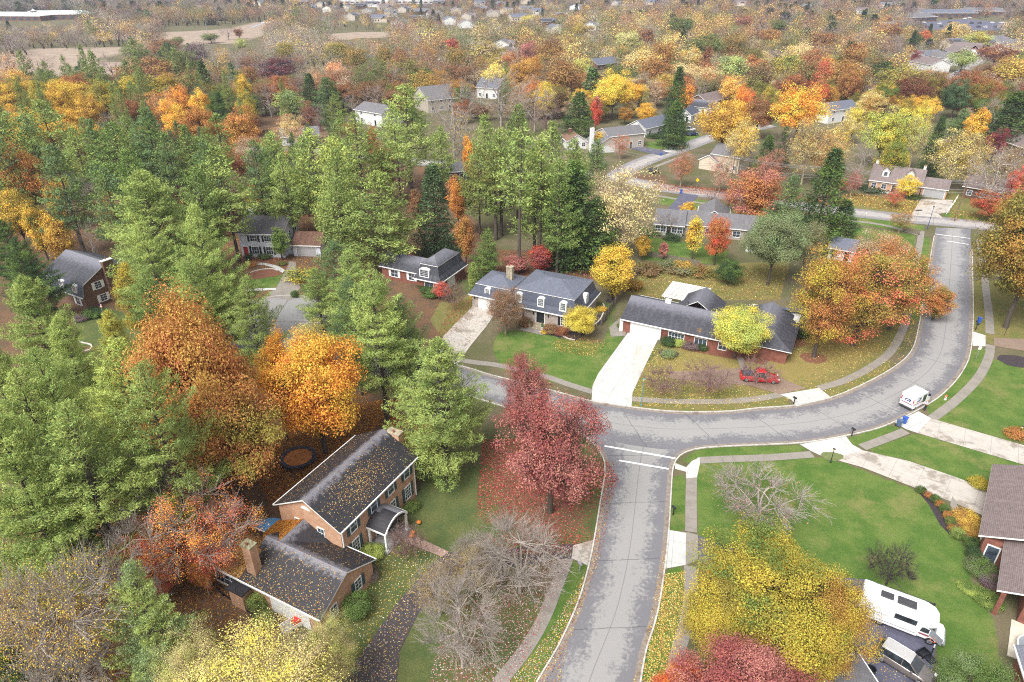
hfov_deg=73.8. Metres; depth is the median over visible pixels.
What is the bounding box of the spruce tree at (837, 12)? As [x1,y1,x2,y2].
[834,9,842,28]
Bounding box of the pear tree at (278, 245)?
[269,226,291,259]
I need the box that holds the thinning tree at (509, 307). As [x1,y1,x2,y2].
[486,284,526,334]
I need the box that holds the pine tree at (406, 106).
[369,83,456,188]
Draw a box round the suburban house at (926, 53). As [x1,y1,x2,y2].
[909,49,939,59]
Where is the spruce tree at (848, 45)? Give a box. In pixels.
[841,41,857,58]
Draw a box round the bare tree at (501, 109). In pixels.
[467,64,530,125]
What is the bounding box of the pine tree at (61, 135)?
[19,99,89,166]
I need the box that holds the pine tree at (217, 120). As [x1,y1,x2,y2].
[201,112,237,186]
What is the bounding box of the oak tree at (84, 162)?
[69,153,98,197]
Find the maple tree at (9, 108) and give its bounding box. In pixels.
[0,103,17,117]
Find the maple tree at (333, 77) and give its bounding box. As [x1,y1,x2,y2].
[321,67,344,85]
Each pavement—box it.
[461,358,591,393]
[492,558,573,681]
[632,393,783,403]
[646,193,767,213]
[655,154,690,166]
[667,565,696,670]
[675,457,699,477]
[685,477,696,532]
[686,532,697,564]
[697,451,814,463]
[816,231,924,389]
[846,219,917,234]
[858,428,909,449]
[928,344,994,419]
[976,239,994,334]
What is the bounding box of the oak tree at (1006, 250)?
[965,179,1023,328]
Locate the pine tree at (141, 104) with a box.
[138,100,158,139]
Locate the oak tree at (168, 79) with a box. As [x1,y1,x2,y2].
[153,71,178,93]
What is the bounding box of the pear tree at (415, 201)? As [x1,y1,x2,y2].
[408,188,425,226]
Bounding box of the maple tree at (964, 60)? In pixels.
[944,46,985,71]
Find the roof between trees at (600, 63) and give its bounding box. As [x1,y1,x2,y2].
[586,56,620,69]
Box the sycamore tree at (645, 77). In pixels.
[639,70,651,80]
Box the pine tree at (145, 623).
[91,558,197,681]
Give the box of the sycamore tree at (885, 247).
[845,227,913,268]
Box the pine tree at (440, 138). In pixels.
[424,126,456,193]
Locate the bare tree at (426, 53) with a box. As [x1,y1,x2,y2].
[405,45,441,61]
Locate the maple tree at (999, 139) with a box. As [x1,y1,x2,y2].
[982,127,1010,164]
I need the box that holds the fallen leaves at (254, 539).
[232,529,262,547]
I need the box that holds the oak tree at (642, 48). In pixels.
[631,46,652,61]
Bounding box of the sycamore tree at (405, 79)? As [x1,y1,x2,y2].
[389,73,412,84]
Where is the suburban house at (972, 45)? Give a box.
[953,42,983,55]
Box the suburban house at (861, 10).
[856,7,869,13]
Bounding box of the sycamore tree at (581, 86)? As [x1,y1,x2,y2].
[572,77,589,91]
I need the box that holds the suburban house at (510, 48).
[496,45,518,59]
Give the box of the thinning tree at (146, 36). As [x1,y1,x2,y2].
[134,28,157,45]
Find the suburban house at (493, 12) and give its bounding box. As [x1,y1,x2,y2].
[486,9,499,16]
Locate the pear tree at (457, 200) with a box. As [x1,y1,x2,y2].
[444,174,468,229]
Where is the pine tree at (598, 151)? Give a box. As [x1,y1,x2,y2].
[574,137,609,214]
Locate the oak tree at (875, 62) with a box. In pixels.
[868,52,899,71]
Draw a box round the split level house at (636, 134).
[585,124,645,153]
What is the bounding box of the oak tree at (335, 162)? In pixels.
[317,149,355,176]
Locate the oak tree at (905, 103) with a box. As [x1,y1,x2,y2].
[892,94,917,121]
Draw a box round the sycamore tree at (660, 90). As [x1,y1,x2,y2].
[644,78,668,105]
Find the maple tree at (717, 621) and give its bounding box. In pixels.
[680,548,775,669]
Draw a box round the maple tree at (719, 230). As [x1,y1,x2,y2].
[703,213,732,264]
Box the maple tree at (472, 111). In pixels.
[468,102,479,116]
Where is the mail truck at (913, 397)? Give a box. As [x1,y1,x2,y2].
[899,385,930,409]
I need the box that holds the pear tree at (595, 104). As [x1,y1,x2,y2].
[590,95,604,130]
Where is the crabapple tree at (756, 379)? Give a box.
[735,356,784,388]
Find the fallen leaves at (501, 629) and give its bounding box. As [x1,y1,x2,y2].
[431,560,568,681]
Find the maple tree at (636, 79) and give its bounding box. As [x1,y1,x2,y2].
[624,76,645,84]
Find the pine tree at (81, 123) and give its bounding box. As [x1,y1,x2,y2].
[74,116,90,143]
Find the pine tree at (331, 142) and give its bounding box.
[306,134,362,236]
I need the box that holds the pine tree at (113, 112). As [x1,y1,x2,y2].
[108,95,126,147]
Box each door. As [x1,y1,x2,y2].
[242,246,248,255]
[270,598,311,630]
[296,247,317,256]
[447,275,454,287]
[478,297,492,308]
[536,311,544,323]
[602,145,614,152]
[630,322,660,339]
[666,226,671,234]
[922,188,945,198]
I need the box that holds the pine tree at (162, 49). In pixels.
[155,45,170,70]
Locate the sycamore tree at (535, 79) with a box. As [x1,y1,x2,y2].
[513,72,544,92]
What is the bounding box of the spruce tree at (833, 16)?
[822,15,835,31]
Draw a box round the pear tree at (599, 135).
[594,131,605,138]
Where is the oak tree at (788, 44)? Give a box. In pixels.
[766,37,797,58]
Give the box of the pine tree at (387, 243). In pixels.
[327,168,435,269]
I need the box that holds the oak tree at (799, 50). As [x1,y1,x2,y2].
[782,40,813,60]
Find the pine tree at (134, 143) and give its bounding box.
[121,129,163,170]
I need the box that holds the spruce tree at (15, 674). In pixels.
[0,637,79,681]
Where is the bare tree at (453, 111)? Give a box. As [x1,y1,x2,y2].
[421,72,489,155]
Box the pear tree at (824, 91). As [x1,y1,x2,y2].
[816,84,829,101]
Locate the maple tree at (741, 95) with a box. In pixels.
[731,85,756,116]
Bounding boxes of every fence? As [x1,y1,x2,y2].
[601,268,638,324]
[640,251,700,264]
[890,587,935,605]
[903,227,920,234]
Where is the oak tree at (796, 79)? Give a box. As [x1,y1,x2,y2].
[772,73,811,94]
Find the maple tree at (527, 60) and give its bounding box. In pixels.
[521,56,541,71]
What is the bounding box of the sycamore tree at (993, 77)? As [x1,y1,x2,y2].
[983,71,1005,83]
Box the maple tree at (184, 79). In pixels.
[162,73,196,95]
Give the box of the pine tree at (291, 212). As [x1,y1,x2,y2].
[259,152,306,233]
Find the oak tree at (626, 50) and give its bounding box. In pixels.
[610,43,639,67]
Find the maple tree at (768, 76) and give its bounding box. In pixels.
[739,62,778,88]
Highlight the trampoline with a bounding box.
[279,446,315,469]
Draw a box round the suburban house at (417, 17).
[409,15,425,21]
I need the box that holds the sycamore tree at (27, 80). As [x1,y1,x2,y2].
[21,75,33,88]
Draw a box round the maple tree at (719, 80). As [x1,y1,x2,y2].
[699,71,723,91]
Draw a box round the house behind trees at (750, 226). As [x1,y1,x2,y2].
[745,224,785,251]
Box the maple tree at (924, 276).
[869,246,943,330]
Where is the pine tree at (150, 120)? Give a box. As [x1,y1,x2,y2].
[118,106,184,206]
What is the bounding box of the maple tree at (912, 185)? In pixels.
[895,174,922,197]
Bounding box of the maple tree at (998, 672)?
[927,643,1019,681]
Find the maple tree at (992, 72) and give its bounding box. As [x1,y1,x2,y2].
[983,65,1002,79]
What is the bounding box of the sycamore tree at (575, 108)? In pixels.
[561,97,589,114]
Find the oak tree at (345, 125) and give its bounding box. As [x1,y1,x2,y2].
[342,123,356,140]
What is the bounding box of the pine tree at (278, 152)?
[264,141,294,174]
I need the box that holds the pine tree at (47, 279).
[0,236,76,321]
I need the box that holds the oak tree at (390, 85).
[377,81,400,102]
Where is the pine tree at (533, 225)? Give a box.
[505,145,560,261]
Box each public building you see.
[0,9,52,20]
[28,10,96,19]
[339,0,433,3]
[895,13,937,21]
[915,9,977,17]
[960,7,1006,15]
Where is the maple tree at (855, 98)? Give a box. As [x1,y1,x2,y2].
[848,92,864,101]
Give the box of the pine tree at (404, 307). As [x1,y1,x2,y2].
[374,293,438,405]
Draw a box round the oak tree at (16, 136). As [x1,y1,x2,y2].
[0,126,30,148]
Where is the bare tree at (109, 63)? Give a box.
[96,53,119,73]
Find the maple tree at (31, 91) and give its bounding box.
[26,80,58,117]
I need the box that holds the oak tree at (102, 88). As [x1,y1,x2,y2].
[82,77,126,121]
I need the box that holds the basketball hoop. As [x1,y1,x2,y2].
[922,629,942,663]
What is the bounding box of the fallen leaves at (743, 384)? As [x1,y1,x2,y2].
[633,309,908,405]
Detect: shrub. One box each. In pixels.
[72,313,90,321]
[78,306,107,319]
[243,253,253,259]
[244,590,268,612]
[247,260,257,266]
[250,608,275,630]
[257,253,272,258]
[275,261,286,265]
[279,264,318,284]
[290,290,299,297]
[340,587,373,621]
[358,540,386,562]
[367,565,379,584]
[403,499,419,513]
[418,286,437,298]
[472,270,484,279]
[516,316,534,327]
[542,323,556,333]
[554,325,569,335]
[595,305,606,312]
[628,279,644,290]
[630,261,663,275]
[637,226,663,235]
[644,132,663,138]
[654,258,695,275]
[659,336,676,347]
[660,348,677,358]
[662,232,682,241]
[672,260,693,269]
[672,339,685,346]
[682,262,718,278]
[683,340,699,350]
[696,344,708,351]
[710,256,746,283]
[797,330,811,338]
[858,183,890,193]
[902,192,923,199]
[915,485,927,493]
[923,490,932,497]
[930,493,942,502]
[934,499,944,506]
[938,503,950,511]
[942,510,951,518]
[944,515,956,524]
[946,523,956,530]
[948,526,965,540]
[951,506,981,530]
[955,579,984,595]
[957,521,979,538]
[962,554,999,583]
[963,535,980,549]
[964,544,984,558]
[965,474,988,490]
[973,586,1008,612]
[977,570,1007,594]
[1002,426,1023,441]
[1011,424,1023,431]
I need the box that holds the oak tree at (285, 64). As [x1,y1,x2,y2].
[246,54,303,77]
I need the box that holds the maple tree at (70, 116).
[54,106,79,126]
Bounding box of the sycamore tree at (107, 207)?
[93,191,118,232]
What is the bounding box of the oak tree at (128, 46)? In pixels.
[117,41,151,60]
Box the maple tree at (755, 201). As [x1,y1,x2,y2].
[722,167,791,217]
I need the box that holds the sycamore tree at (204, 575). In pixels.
[184,543,215,594]
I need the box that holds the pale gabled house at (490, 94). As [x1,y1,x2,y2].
[475,77,505,98]
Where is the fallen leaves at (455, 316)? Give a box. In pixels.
[432,300,472,344]
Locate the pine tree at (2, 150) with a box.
[0,138,43,229]
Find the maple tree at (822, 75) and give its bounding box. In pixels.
[808,58,835,85]
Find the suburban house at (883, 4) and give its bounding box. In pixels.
[880,2,892,7]
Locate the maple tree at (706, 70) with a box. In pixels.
[697,66,718,81]
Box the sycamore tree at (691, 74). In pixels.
[683,68,696,84]
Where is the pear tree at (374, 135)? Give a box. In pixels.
[366,122,378,158]
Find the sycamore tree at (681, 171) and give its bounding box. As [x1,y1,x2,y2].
[668,146,696,187]
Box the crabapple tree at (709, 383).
[678,356,742,396]
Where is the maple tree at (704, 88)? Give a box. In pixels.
[694,77,718,93]
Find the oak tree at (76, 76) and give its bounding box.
[51,71,90,95]
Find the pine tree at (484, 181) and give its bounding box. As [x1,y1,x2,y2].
[474,145,516,240]
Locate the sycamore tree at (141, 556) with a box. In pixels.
[107,513,186,600]
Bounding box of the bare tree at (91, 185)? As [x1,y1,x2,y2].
[78,171,106,220]
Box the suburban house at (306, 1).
[298,0,309,3]
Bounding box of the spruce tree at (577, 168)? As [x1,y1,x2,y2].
[529,159,604,274]
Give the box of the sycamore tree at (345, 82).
[335,74,356,103]
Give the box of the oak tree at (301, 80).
[293,75,303,87]
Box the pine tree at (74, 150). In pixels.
[60,127,105,214]
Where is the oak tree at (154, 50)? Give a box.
[147,38,182,54]
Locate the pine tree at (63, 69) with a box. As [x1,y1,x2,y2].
[58,54,71,78]
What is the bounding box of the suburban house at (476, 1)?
[474,0,484,5]
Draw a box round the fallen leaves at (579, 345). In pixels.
[552,334,604,355]
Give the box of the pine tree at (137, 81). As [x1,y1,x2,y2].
[130,67,150,100]
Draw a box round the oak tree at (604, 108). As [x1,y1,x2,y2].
[586,99,610,116]
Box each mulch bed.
[240,257,286,263]
[245,269,279,279]
[549,314,606,340]
[659,349,678,358]
[665,337,809,364]
[800,353,826,363]
[917,490,958,538]
[997,355,1023,367]
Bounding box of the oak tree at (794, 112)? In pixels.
[767,80,840,143]
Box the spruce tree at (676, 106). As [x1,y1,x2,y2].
[653,100,691,151]
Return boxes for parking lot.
[911,19,1007,30]
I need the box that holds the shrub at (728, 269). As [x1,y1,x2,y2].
[710,256,746,283]
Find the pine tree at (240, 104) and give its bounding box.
[236,98,250,130]
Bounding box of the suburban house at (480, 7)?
[474,5,487,11]
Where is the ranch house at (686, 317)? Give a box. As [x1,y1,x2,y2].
[619,287,803,363]
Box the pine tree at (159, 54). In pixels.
[156,51,170,70]
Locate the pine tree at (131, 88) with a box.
[125,81,137,102]
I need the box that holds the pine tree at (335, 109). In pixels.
[322,93,348,125]
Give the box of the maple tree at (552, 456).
[490,378,611,514]
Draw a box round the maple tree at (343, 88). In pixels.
[328,80,354,108]
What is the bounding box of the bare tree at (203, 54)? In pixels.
[185,41,217,65]
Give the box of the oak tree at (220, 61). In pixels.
[214,56,233,68]
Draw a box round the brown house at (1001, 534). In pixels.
[978,464,1023,658]
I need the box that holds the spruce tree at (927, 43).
[922,38,933,49]
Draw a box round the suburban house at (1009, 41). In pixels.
[993,39,1023,50]
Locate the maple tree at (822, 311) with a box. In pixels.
[789,240,887,357]
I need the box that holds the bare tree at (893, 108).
[885,102,901,113]
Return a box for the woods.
[0,0,1023,83]
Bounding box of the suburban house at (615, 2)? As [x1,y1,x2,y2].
[611,0,620,5]
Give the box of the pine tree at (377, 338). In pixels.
[326,268,427,421]
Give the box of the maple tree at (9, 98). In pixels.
[0,75,36,110]
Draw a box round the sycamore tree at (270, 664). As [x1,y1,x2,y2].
[164,603,350,681]
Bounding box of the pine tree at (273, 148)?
[254,130,306,215]
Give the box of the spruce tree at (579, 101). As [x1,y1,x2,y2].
[558,90,594,141]
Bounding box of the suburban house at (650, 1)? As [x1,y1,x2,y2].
[644,0,655,4]
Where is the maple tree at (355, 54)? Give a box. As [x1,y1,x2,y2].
[335,46,368,66]
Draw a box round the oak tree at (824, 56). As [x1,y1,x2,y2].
[821,54,837,64]
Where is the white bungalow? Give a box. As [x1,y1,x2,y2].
[678,105,699,122]
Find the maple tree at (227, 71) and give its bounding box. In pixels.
[215,66,238,79]
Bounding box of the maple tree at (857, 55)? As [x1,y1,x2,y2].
[836,39,869,63]
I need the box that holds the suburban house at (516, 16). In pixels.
[508,13,526,20]
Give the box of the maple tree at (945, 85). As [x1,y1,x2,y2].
[924,71,958,100]
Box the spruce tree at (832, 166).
[789,146,848,259]
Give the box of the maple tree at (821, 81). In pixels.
[817,77,833,85]
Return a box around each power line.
[502,133,1012,190]
[504,140,1001,197]
[506,135,1015,192]
[561,150,994,199]
[563,140,1022,190]
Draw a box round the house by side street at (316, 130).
[279,126,319,145]
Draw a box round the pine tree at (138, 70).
[130,68,156,109]
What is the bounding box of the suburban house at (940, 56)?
[931,50,959,65]
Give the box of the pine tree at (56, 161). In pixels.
[34,143,114,251]
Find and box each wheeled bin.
[895,418,903,426]
[903,415,908,423]
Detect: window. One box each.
[73,296,82,305]
[91,279,104,290]
[97,292,110,302]
[215,570,234,585]
[247,235,259,241]
[249,246,261,253]
[261,236,272,241]
[263,247,275,254]
[317,526,325,537]
[329,602,338,619]
[347,517,360,536]
[349,532,363,550]
[351,572,364,593]
[367,497,380,515]
[385,481,396,498]
[389,269,399,277]
[390,496,398,507]
[401,465,411,482]
[402,480,413,503]
[406,272,416,281]
[424,281,433,287]
[558,316,567,326]
[660,226,665,231]
[668,331,684,339]
[677,227,682,233]
[694,337,707,347]
[718,342,726,350]
[732,231,740,237]
[894,613,917,625]
[920,628,929,633]
[982,544,1001,563]
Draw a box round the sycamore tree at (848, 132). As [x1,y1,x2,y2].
[824,117,861,160]
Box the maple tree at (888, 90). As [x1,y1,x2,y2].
[870,83,900,113]
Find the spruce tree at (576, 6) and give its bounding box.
[573,3,578,12]
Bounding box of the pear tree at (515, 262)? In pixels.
[503,255,530,273]
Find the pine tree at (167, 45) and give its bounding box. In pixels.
[165,41,173,70]
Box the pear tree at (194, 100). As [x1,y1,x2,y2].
[188,87,210,112]
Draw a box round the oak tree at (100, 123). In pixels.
[96,120,111,133]
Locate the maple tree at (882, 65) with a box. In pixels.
[867,55,900,81]
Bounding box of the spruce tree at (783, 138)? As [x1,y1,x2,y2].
[775,126,791,172]
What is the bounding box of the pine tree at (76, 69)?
[72,66,82,79]
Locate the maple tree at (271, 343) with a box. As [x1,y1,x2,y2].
[249,320,298,440]
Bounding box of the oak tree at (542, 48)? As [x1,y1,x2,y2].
[532,41,567,62]
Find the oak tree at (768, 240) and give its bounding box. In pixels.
[736,206,815,285]
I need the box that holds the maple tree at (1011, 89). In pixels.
[1002,80,1019,95]
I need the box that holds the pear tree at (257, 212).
[243,183,262,213]
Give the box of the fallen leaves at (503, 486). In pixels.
[476,438,618,554]
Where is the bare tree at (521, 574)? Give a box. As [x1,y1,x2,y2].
[468,503,574,616]
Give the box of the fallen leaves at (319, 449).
[255,399,434,503]
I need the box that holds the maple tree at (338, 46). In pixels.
[320,41,348,62]
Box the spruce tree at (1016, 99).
[971,90,1023,149]
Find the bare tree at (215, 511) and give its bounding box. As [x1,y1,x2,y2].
[181,487,250,568]
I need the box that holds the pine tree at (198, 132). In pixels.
[197,126,210,152]
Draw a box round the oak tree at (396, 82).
[386,81,405,95]
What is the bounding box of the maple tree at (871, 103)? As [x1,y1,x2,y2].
[857,88,888,118]
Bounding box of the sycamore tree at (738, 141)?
[723,116,759,173]
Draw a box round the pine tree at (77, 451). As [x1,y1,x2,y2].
[0,398,161,587]
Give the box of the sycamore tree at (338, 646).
[300,608,360,681]
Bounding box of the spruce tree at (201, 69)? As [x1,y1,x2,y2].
[194,59,215,85]
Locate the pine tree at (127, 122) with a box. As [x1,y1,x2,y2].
[110,114,148,164]
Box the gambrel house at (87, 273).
[43,249,193,309]
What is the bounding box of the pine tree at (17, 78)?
[11,75,23,93]
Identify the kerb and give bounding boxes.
[231,295,334,324]
[354,371,550,421]
[415,235,936,413]
[536,431,609,681]
[634,250,973,681]
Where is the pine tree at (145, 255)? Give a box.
[114,220,193,319]
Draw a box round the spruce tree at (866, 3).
[860,0,871,8]
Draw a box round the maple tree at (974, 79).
[953,69,992,97]
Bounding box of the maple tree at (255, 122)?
[244,118,260,130]
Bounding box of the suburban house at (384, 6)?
[377,4,392,9]
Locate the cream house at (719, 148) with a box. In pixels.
[698,143,752,173]
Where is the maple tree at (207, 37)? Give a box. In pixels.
[199,32,219,42]
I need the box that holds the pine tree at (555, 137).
[522,120,565,207]
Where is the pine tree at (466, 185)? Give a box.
[450,145,500,235]
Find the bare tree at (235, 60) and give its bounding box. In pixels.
[217,49,245,68]
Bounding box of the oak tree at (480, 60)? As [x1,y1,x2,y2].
[474,55,484,66]
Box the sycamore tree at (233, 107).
[224,99,238,115]
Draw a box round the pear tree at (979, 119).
[962,107,991,139]
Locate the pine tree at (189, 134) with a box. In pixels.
[178,133,194,156]
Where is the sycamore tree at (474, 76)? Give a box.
[464,69,481,91]
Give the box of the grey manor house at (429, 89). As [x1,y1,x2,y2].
[411,84,468,112]
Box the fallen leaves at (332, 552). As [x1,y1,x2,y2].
[301,543,364,566]
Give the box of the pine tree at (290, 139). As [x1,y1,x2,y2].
[286,131,297,163]
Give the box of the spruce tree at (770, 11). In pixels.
[760,7,773,22]
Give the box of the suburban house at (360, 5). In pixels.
[354,3,367,8]
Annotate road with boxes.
[210,147,1005,232]
[250,19,304,26]
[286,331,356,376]
[356,227,970,449]
[545,433,681,681]
[608,124,777,176]
[948,55,987,81]
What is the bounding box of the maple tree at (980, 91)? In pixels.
[968,79,996,112]
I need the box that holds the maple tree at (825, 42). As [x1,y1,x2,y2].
[800,31,841,49]
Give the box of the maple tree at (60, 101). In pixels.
[43,83,74,110]
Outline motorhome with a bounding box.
[857,579,945,645]
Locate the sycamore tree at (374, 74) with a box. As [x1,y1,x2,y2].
[350,52,391,88]
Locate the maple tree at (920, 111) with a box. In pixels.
[911,100,934,142]
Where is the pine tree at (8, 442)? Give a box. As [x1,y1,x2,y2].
[0,407,120,615]
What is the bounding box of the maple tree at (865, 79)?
[838,69,872,99]
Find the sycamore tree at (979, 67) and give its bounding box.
[965,62,993,72]
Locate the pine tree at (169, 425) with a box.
[102,356,243,544]
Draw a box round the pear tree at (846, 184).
[838,179,848,190]
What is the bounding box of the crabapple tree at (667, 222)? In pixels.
[660,213,677,229]
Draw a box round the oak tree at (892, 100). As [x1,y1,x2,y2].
[882,94,899,113]
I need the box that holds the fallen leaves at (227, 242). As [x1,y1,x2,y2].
[15,212,342,277]
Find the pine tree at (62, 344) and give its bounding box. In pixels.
[37,313,118,419]
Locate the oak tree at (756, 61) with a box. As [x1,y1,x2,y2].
[738,54,767,70]
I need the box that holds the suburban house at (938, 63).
[908,56,950,72]
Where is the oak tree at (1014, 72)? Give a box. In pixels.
[986,54,1023,83]
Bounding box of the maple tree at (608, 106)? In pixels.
[590,89,611,108]
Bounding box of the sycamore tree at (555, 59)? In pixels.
[540,52,572,74]
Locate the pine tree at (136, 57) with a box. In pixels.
[131,48,145,73]
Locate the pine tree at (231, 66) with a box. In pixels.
[226,62,239,82]
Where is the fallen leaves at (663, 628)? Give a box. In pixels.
[641,571,685,681]
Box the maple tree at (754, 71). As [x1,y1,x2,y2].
[744,65,768,77]
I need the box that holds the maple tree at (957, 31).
[938,21,971,37]
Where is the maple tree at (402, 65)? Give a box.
[390,57,422,82]
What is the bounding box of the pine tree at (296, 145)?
[285,141,323,216]
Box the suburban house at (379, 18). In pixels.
[371,14,387,22]
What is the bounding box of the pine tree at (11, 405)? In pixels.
[0,362,127,536]
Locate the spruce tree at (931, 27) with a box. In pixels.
[928,23,932,37]
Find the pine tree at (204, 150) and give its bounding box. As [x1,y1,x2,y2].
[178,140,235,233]
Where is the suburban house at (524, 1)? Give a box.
[520,0,529,3]
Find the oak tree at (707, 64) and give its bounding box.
[699,58,715,71]
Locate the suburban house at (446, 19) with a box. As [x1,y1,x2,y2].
[441,16,456,24]
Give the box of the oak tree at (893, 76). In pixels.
[868,60,939,85]
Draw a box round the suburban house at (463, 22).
[457,18,473,27]
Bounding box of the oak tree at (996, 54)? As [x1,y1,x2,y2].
[968,41,1023,61]
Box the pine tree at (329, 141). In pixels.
[316,132,343,159]
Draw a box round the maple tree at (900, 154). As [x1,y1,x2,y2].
[871,135,911,170]
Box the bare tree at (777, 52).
[761,41,796,66]
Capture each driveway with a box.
[269,261,299,300]
[344,544,572,681]
[435,306,492,371]
[572,540,592,564]
[592,333,657,405]
[631,147,668,155]
[666,530,685,567]
[668,193,697,209]
[670,368,804,393]
[699,536,936,681]
[781,388,828,405]
[800,436,861,455]
[838,450,986,514]
[895,411,930,432]
[912,199,952,217]
[917,418,1023,464]
[973,332,985,345]
[994,338,1023,350]
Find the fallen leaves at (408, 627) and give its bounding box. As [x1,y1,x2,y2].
[348,546,571,681]
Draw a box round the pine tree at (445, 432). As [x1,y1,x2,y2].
[381,335,495,492]
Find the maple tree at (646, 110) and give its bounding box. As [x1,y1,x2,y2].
[636,102,657,118]
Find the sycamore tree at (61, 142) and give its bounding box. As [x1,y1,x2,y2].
[52,130,80,158]
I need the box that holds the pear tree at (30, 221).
[18,200,50,260]
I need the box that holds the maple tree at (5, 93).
[0,80,16,109]
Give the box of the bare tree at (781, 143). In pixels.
[762,125,795,167]
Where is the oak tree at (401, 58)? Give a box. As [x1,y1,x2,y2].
[386,50,415,72]
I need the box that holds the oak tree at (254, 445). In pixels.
[157,365,286,508]
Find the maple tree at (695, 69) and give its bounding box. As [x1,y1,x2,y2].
[683,63,702,81]
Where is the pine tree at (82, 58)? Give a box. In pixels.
[77,43,90,74]
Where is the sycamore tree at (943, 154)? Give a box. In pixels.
[920,125,995,180]
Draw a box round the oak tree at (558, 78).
[539,49,586,88]
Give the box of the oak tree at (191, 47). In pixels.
[182,39,210,61]
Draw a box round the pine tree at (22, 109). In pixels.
[9,105,45,148]
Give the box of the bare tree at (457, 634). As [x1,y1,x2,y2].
[410,557,509,680]
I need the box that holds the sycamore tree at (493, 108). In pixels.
[485,99,497,119]
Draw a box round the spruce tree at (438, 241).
[409,162,461,257]
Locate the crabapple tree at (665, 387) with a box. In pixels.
[639,363,693,396]
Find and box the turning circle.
[224,297,328,349]
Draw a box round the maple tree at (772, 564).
[685,508,864,681]
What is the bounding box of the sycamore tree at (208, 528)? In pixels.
[186,496,239,553]
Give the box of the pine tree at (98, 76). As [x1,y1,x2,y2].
[92,73,109,116]
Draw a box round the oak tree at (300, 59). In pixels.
[293,54,308,66]
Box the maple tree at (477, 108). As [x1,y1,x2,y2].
[472,104,488,117]
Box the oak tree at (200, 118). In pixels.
[175,105,224,145]
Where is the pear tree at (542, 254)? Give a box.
[526,244,553,269]
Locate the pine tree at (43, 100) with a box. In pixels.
[37,91,51,117]
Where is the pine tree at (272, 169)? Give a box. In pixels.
[260,152,288,199]
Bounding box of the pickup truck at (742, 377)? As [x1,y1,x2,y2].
[739,367,779,383]
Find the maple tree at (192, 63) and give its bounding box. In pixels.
[161,47,198,76]
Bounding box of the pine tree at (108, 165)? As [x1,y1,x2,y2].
[82,120,154,199]
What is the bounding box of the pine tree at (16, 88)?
[12,82,30,108]
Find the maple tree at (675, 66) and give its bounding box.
[666,61,688,76]
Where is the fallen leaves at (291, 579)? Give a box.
[243,542,341,616]
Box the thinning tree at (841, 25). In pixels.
[832,16,846,35]
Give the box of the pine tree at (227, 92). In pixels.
[220,70,235,111]
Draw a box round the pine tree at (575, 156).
[550,137,597,211]
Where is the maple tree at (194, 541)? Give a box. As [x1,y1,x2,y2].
[123,459,268,586]
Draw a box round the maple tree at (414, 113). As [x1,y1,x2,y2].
[403,109,419,124]
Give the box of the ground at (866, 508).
[0,0,1023,681]
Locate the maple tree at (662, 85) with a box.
[651,79,667,105]
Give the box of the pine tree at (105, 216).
[86,166,135,255]
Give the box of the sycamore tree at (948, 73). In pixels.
[936,68,953,81]
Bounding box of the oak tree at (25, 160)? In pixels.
[0,135,48,205]
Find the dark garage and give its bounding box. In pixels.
[440,162,466,181]
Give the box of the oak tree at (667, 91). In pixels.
[666,81,686,97]
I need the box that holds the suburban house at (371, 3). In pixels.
[365,1,378,6]
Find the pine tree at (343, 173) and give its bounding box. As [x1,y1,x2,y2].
[309,147,363,247]
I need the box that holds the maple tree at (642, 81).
[631,78,652,106]
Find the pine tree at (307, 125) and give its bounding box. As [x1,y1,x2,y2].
[304,122,316,160]
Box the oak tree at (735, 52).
[723,49,742,58]
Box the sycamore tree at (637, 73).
[623,67,646,78]
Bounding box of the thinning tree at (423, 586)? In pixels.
[406,555,474,615]
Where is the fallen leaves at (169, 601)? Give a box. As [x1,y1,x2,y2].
[0,487,279,681]
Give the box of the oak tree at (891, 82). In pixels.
[873,80,898,93]
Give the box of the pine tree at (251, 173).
[241,168,266,211]
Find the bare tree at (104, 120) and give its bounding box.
[94,111,128,136]
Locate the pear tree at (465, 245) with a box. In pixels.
[452,215,478,262]
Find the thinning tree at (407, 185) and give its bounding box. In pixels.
[396,151,419,198]
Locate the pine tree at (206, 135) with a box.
[194,125,234,178]
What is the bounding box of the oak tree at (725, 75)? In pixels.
[717,73,739,88]
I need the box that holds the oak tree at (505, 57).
[500,49,519,64]
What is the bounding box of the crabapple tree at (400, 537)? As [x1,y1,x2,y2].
[389,516,426,560]
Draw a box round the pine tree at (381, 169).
[369,140,395,200]
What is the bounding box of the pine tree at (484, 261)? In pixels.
[468,228,503,272]
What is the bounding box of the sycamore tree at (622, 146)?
[610,133,630,158]
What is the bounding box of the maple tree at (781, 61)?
[769,48,803,75]
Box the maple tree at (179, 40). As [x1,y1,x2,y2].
[171,35,185,44]
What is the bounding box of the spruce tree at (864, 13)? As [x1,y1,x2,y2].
[859,9,866,24]
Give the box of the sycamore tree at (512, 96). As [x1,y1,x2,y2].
[504,90,523,109]
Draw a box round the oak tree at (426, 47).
[409,43,438,63]
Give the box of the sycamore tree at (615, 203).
[585,161,668,251]
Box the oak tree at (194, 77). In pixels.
[177,67,211,84]
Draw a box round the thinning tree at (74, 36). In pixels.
[68,30,81,42]
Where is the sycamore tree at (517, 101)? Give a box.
[508,91,533,119]
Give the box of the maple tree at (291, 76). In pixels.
[279,74,299,89]
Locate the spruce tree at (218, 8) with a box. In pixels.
[215,7,228,20]
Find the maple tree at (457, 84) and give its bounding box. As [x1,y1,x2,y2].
[449,79,477,102]
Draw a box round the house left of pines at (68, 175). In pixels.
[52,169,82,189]
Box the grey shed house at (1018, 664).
[1011,645,1023,681]
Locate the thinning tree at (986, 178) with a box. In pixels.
[959,137,1023,197]
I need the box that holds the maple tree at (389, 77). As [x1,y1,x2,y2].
[366,64,398,84]

